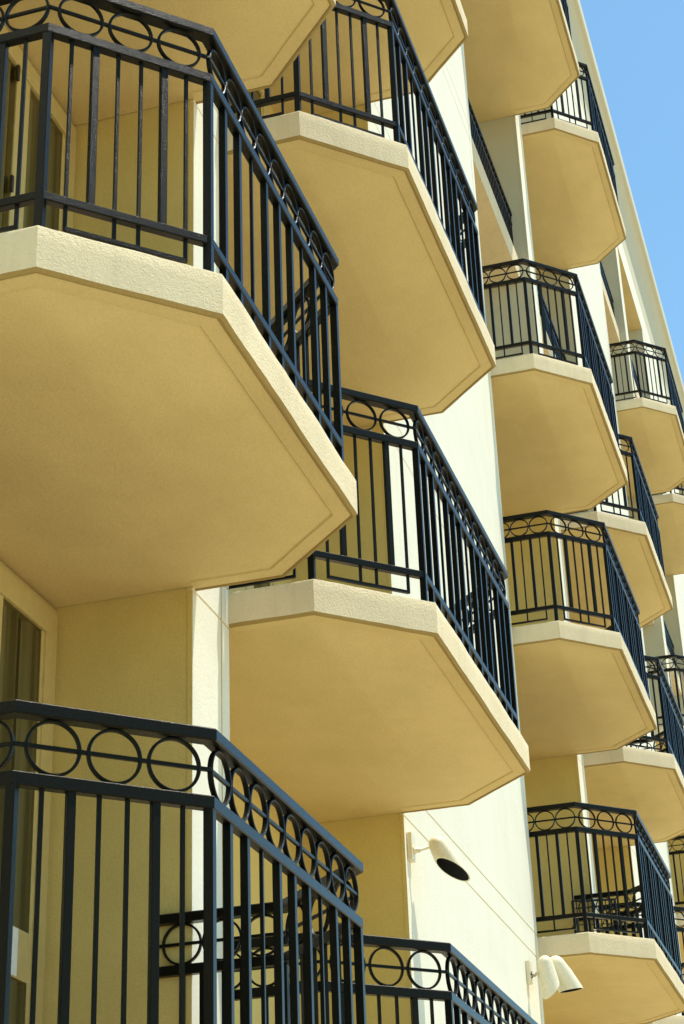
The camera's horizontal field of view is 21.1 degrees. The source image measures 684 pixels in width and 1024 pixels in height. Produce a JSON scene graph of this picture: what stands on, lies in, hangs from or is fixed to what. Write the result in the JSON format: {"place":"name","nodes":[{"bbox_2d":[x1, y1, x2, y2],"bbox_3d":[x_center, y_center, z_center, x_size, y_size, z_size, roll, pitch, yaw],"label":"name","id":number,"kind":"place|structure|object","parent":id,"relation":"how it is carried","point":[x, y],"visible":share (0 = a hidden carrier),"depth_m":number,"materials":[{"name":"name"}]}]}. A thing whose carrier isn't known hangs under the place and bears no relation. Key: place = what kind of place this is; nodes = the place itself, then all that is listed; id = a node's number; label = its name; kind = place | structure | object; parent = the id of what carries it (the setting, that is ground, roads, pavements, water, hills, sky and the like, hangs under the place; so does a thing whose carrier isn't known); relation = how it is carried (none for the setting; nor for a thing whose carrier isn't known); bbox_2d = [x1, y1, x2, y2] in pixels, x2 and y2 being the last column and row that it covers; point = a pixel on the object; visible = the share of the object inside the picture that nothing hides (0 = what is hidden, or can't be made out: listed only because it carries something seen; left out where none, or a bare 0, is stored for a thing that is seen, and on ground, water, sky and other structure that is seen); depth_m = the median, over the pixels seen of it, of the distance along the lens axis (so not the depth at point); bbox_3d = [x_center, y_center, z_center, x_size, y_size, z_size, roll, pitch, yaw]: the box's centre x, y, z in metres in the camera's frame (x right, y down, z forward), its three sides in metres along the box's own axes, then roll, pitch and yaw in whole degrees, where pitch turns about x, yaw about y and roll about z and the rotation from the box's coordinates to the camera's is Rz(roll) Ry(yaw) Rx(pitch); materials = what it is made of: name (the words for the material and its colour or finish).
{"place":"outdoors","nodes":[
{"label":"outdoors","id":0,"kind":"place"},
{"bbox_2d":[0,0,683,1023],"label":"hotel building","id":1,"kind":"structure","parent":0,"point":[162,656],"depth_m":11.77,"materials":[{"name":"paint"}]},
{"bbox_2d":[0,561,57,1023],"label":"balcony door","id":2,"kind":"structure","parent":1,"relation":"in","point":[28,623],"depth_m":8.48,"materials":[{"name":"beige paint"}]},
{"bbox_2d":[0,21,75,230],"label":"balcony door","id":3,"kind":"structure","parent":1,"relation":"in","point":[58,119],"depth_m":9.76,"materials":[{"name":"beige paint"}]},
{"bbox_2d":[0,0,335,125],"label":"balcony","id":4,"kind":"structure","parent":1,"relation":"attached to","point":[264,42],"depth_m":9.87,"materials":[{"name":"paint"}]},
{"bbox_2d":[0,0,357,607],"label":"balcony","id":5,"kind":"structure","parent":1,"relation":"attached to","point":[163,427],"depth_m":7.50,"materials":[{"name":"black paint"}]},
{"bbox_2d":[0,699,366,1023],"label":"balcony","id":6,"kind":"structure","parent":1,"relation":"attached to","point":[238,762],"depth_m":5.99,"materials":[{"name":"black paint"}]},
{"bbox_2d":[228,581,277,591],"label":"wall","id":7,"kind":"structure","parent":1,"relation":"in","point":[272,583],"depth_m":12.24,"materials":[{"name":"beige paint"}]},
{"bbox_2d":[227,0,495,426],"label":"balcony","id":8,"kind":"structure","parent":1,"relation":"attached to","point":[413,329],"depth_m":11.82,"materials":[{"name":"black paint"}]},
{"bbox_2d":[270,0,467,114],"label":"balcony","id":9,"kind":"structure","parent":1,"relation":"attached to","point":[437,30],"depth_m":14.41,"materials":[{"name":"paint"}]},
{"bbox_2d":[228,379,529,822],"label":"balcony","id":10,"kind":"structure","parent":1,"relation":"attached to","point":[349,702],"depth_m":10.46,"materials":[{"name":"black paint"}]},
{"bbox_2d":[234,931,537,1023],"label":"balcony","id":11,"kind":"structure","parent":1,"relation":"attached to","point":[463,964],"depth_m":8.75,"materials":[{"name":"black paint"}]},
{"bbox_2d":[407,832,469,881],"bbox_3d":[0.655,2.313,12.324,0.493,0.276,0.154,15,-31,-30],"label":"wall lamp","id":12,"kind":"object","parent":1,"relation":"attached to","point":[447,860],"visible":1,"depth_m":12.30,"materials":[{"name":"white metal"}]},
{"bbox_2d":[468,97,520,283],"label":"recessed balcony","id":13,"kind":"structure","parent":1,"relation":"attached to","point":[494,212],"depth_m":22.52,"materials":[{"name":"paint"}]},
{"bbox_2d":[460,0,579,122],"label":"balcony","id":14,"kind":"structure","parent":1,"relation":"attached to","point":[520,57],"depth_m":23.54,"materials":[{"name":"black paint"}]},
{"bbox_2d":[536,279,566,359],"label":"recessed balcony","id":15,"kind":"structure","parent":1,"relation":"attached to","point":[549,339],"depth_m":25.82,"materials":[{"name":"paint"}]},
{"bbox_2d":[525,955,582,998],"bbox_3d":[1.827,3.980,15.640,0.559,0.392,0.223,15,-32,-31],"label":"wall lamp","id":16,"kind":"object","parent":1,"relation":"attached to","point":[555,973],"visible":1,"depth_m":15.57,"materials":[{"name":"white metal"}]},
{"bbox_2d":[482,258,627,519],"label":"balcony","id":17,"kind":"structure","parent":1,"relation":"attached to","point":[557,442],"depth_m":19.97,"materials":[{"name":"black paint"}]},
{"bbox_2d":[520,62,625,273],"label":"balcony","id":18,"kind":"structure","parent":1,"relation":"attached to","point":[576,219],"depth_m":26.19,"materials":[{"name":"black paint"}]},
{"bbox_2d":[503,510,656,759],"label":"balcony","id":19,"kind":"structure","parent":1,"relation":"attached to","point":[582,689],"depth_m":18.52,"materials":[{"name":"black paint"}]},
{"bbox_2d":[527,802,683,1023],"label":"balcony","id":20,"kind":"structure","parent":1,"relation":"attached to","point":[625,979],"depth_m":16.99,"materials":[{"name":"black paint"}]},
{"bbox_2d":[571,898,627,935],"bbox_3d":[2.612,4.326,18.542,0.507,0.963,0.533,-3,-27,1],"label":"patio chair","id":21,"kind":"object","parent":20,"relation":"on","point":[577,930],"visible":0.27,"depth_m":18.83,"materials":[{"name":"black metal"}]},
{"bbox_2d":[599,262,619,347],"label":"recessed balcony","id":22,"kind":"structure","parent":1,"relation":"attached to","point":[613,333],"depth_m":35.73,"materials":[{"name":"paint"}]},
{"bbox_2d":[560,434,672,628],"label":"balcony","id":23,"kind":"structure","parent":1,"relation":"attached to","point":[637,545],"depth_m":23.32,"materials":[{"name":"black paint"}]},
{"bbox_2d":[583,655,683,849],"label":"balcony","id":24,"kind":"structure","parent":1,"relation":"attached to","point":[647,785],"depth_m":21.84,"materials":[{"name":"black paint"}]},
{"bbox_2d":[631,358,641,398],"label":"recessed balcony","id":25,"kind":"structure","parent":1,"relation":"attached to","point":[635,381],"depth_m":38.95,"materials":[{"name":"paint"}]},
{"bbox_2d":[598,902,683,1023],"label":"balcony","id":26,"kind":"structure","parent":1,"relation":"attached to","point":[675,1019],"depth_m":20.09,"materials":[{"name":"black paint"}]},
{"bbox_2d":[609,339,683,497],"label":"balcony","id":27,"kind":"structure","parent":1,"relation":"attached to","point":[653,428],"depth_m":32.59,"materials":[{"name":"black paint"}]},
{"bbox_2d":[646,654,683,752],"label":"balcony","id":28,"kind":"structure","parent":1,"relation":"attached to","point":[670,669],"depth_m":29.62,"materials":[{"name":"black paint"}]},
{"bbox_2d":[652,484,683,575],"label":"balcony","id":29,"kind":"structure","parent":1,"relation":"attached to","point":[670,508],"depth_m":36.13,"materials":[{"name":"black paint"}]},
{"bbox_2d":[663,618,681,695],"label":"recessed balcony","id":30,"kind":"structure","parent":1,"relation":"attached to","point":[670,646],"depth_m":36.51,"materials":[{"name":"paint"}]},
{"bbox_2d":[667,835,683,973],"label":"balcony","id":31,"kind":"structure","parent":1,"relation":"attached to","point":[680,923],"depth_m":28.31,"materials":[{"name":"black paint"}]},
{"bbox_2d":[580,0,683,384],"label":"sky","id":32,"kind":"structure","parent":0,"point":[638,45],"materials":[{"name":"blue"}]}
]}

